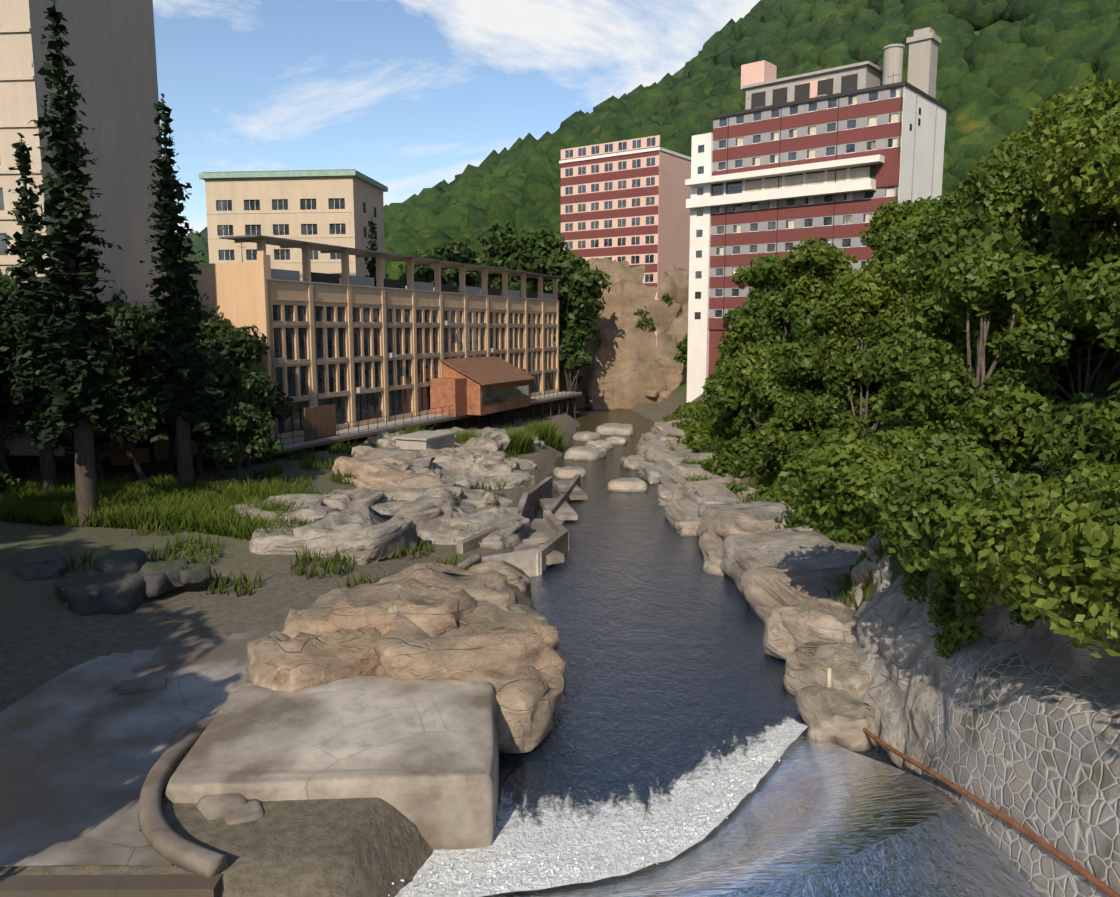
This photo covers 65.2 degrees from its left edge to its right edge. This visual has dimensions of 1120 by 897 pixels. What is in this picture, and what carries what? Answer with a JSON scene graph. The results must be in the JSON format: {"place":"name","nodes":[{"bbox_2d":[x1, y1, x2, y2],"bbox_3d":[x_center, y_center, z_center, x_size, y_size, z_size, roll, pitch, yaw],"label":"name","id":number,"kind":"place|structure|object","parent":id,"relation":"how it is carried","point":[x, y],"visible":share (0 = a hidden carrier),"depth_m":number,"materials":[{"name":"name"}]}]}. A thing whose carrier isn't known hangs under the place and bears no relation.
{"place":"outdoors","nodes":[
{"label":"outdoors","id":0,"kind":"place"},
{"bbox_2d":[117,675,166,694],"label":"stone slab","id":1,"kind":"structure","parent":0,"point":[141,684],"depth_m":30.35,"materials":[{"name":"stone"}]},
{"bbox_2d":[153,0,759,234],"label":"sky","id":2,"kind":"structure","parent":0,"point":[405,95],"materials":[{"name":"blue"}]},
{"bbox_2d":[0,31,1119,896],"bbox_3d":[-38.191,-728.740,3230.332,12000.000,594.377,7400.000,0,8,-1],"label":"terrain","id":3,"kind":"structure","parent":0,"point":[346,847],"depth_m":35.78,"materials":[{"name":"soil"}]},
{"bbox_2d":[0,0,169,455],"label":"building","id":4,"kind":"structure","parent":3,"relation":"on","point":[110,51],"depth_m":67.44,"materials":[{"name":"beige concrete"}]},
{"bbox_2d":[0,548,213,615],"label":"boulders","id":5,"kind":"object","parent":3,"relation":"on","point":[120,582],"visible":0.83,"depth_m":39.84,"materials":[{"name":"grey stone"}]},
{"bbox_2d":[0,874,222,896],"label":"concrete ledge","id":6,"kind":"object","parent":3,"relation":"on","point":[167,885],"visible":1,"depth_m":19.67,"materials":[{"name":"concrete"}]},
{"bbox_2d":[0,628,283,866],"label":"apron","id":7,"kind":"object","parent":3,"relation":"on","point":[84,747],"visible":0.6,"depth_m":26.30,"materials":[{"name":"concrete"}]},
{"bbox_2d":[0,469,379,540],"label":"grass patch","id":8,"kind":"object","parent":3,"relation":"on","point":[125,502],"visible":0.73,"depth_m":52.30,"materials":[{"name":"green plant"}]},
{"bbox_2d":[52,430,523,596],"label":"grass","id":9,"kind":"structure","parent":3,"relation":"on","point":[274,472],"depth_m":46.81,"materials":[{"name":"green plant"}]},
{"bbox_2d":[0,2,580,526],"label":"trees","id":10,"kind":"object","parent":3,"relation":"on","point":[90,462],"visible":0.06,"depth_m":56.85,"materials":[{"name":"brown plant"}]},
{"bbox_2d":[0,265,294,495],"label":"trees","id":11,"kind":"object","parent":10,"relation":"attached to","point":[252,409],"visible":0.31,"depth_m":61.07,"materials":[{"name":"green plant"}]},
{"bbox_2d":[0,0,393,449],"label":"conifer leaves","id":12,"kind":"object","parent":10,"relation":"on","point":[103,409],"visible":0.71,"depth_m":50.06,"materials":[{"name":"green plant"}]},
{"bbox_2d":[195,220,611,387],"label":"leaves","id":13,"kind":"object","parent":10,"relation":"attached to","point":[540,251],"visible":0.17,"depth_m":142.80,"materials":[{"name":"green plant"}]},
{"bbox_2d":[198,169,387,278],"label":"building","id":14,"kind":"structure","parent":3,"relation":"on","point":[338,207],"depth_m":125.69,"materials":[{"name":"beige concrete"}]},
{"bbox_2d":[138,554,481,878],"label":"kerb","id":15,"kind":"structure","parent":3,"relation":"on","point":[165,839],"depth_m":21.82,"materials":[{"name":"concrete"}]},
{"bbox_2d":[165,675,498,849],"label":"slab","id":16,"kind":"structure","parent":3,"relation":"on","point":[422,756],"depth_m":24.78,"materials":[{"name":"beige concrete"}]},
{"bbox_2d":[94,235,581,477],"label":"building","id":17,"kind":"structure","parent":3,"relation":"on","point":[342,348],"depth_m":91.54,"materials":[{"name":"beige concrete"}]},
{"bbox_2d":[430,356,535,416],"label":"annex","id":18,"kind":"object","parent":17,"relation":"on","point":[496,384],"visible":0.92,"depth_m":105.91,"materials":[{"name":"brown wood"}]},
{"bbox_2d":[230,427,544,564],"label":"rocks","id":19,"kind":"object","parent":3,"relation":"on","point":[429,495],"visible":0.79,"depth_m":56.79,"materials":[{"name":"grey stone"}]},
{"bbox_2d":[246,560,565,753],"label":"rocks","id":20,"kind":"object","parent":3,"relation":"on","point":[476,624],"visible":0.81,"depth_m":31.12,"materials":[{"name":"beige stone"}]},
{"bbox_2d":[393,430,456,449],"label":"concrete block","id":21,"kind":"object","parent":3,"relation":"on","point":[419,440],"visible":0.52,"depth_m":79.93,"materials":[{"name":"concrete"}]},
{"bbox_2d":[386,418,579,454],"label":"tall grass","id":22,"kind":"structure","parent":3,"relation":"on","point":[521,442],"depth_m":91.79,"materials":[{"name":"green plant"}]},
{"bbox_2d":[174,0,1119,288],"bbox_3d":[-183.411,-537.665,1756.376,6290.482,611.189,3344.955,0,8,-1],"label":"hill forest","id":23,"kind":"object","parent":3,"relation":"on","point":[1006,70],"visible":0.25,"depth_m":378.96,"materials":[{"name":"green plant"}]},
{"bbox_2d":[543,276,838,335],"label":"shrubs","id":24,"kind":"object","parent":3,"relation":"on","point":[751,306],"visible":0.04,"depth_m":108.97,"materials":[{"name":"green plant"}]},
{"bbox_2d":[620,418,876,751],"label":"rocks","id":25,"kind":"object","parent":3,"relation":"on","point":[810,635],"visible":0.69,"depth_m":44.43,"materials":[{"name":"grey stone"}]},
{"bbox_2d":[827,667,831,686],"bbox_3d":[10.038,8.990,32.636,0.184,1.707,0.222,3,8,22],"label":"post","id":26,"kind":"object","parent":25,"relation":"on","point":[829,671],"visible":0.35,"depth_m":32.50,"materials":[{"name":"beige wood"}]},
{"bbox_2d":[662,404,896,610],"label":"grass","id":27,"kind":"structure","parent":3,"relation":"on","point":[760,480],"depth_m":65.41,"materials":[{"name":"green plant"}]},
{"bbox_2d":[685,27,947,402],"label":"red hotel","id":28,"kind":"structure","parent":3,"relation":"on","point":[837,156],"depth_m":125.25,"materials":[{"name":"red paint"}]},
{"bbox_2d":[684,237,1119,470],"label":"trees","id":29,"kind":"object","parent":3,"relation":"on","point":[980,353],"depth_m":37.29,"materials":[{"name":"brown plant"}]},
{"bbox_2d":[672,74,1119,659],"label":"leaves","id":30,"kind":"object","parent":29,"relation":"attached to","point":[1052,178],"visible":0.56,"depth_m":33.82,"materials":[{"name":"green plant"}]},
{"bbox_2d":[846,474,1119,896],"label":"wall","id":31,"kind":"structure","parent":3,"relation":"on","point":[1018,723],"depth_m":22.53,"materials":[{"name":"grey stone"}]},
{"bbox_2d":[863,727,1119,896],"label":"pipe","id":32,"kind":"object","parent":31,"relation":"attached to","point":[1090,877],"visible":0.85,"depth_m":21.12,"materials":[{"name":"brown metal"}]},
{"bbox_2d":[559,258,688,410],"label":"cliff","id":33,"kind":"structure","parent":0,"point":[631,366],"depth_m":153.47,"materials":[{"name":"beige stone"}]},
{"bbox_2d":[559,135,690,346],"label":"hotel building","id":34,"kind":"structure","parent":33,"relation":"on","point":[621,201],"depth_m":156.39,"materials":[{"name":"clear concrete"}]},
{"bbox_2d":[497,409,899,823],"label":"river","id":35,"kind":"structure","parent":0,"point":[672,670],"depth_m":37.86,"materials":[{"name":"blue liquid"}]},
{"bbox_2d":[456,474,586,576],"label":"concrete blocks","id":36,"kind":"structure","parent":35,"relation":"on","point":[531,556],"depth_m":57.46,"materials":[{"name":"grey concrete"}]},
{"bbox_2d":[553,422,647,491],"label":"boulders","id":37,"kind":"object","parent":35,"relation":"in","point":[595,447],"visible":0.77,"depth_m":95.73,"materials":[{"name":"grey stone"}]},
{"bbox_2d":[395,717,806,896],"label":"foam","id":38,"kind":"object","parent":35,"relation":"on","point":[530,840],"visible":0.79,"depth_m":24.49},
{"bbox_2d":[388,744,783,896],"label":"spray","id":39,"kind":"object","parent":38,"relation":"on","point":[430,884],"visible":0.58,"depth_m":23.43,"materials":[{"name":"white liquid"}]},
{"bbox_2d":[482,724,960,896],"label":"weir water","id":40,"kind":"structure","parent":35,"relation":"on","point":[807,805],"depth_m":23.22,"materials":[{"name":"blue liquid"}]},
{"bbox_2d":[711,805,1040,896],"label":"pool","id":41,"kind":"structure","parent":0,"point":[956,852],"depth_m":20.49,"materials":[{"name":"blue liquid"}]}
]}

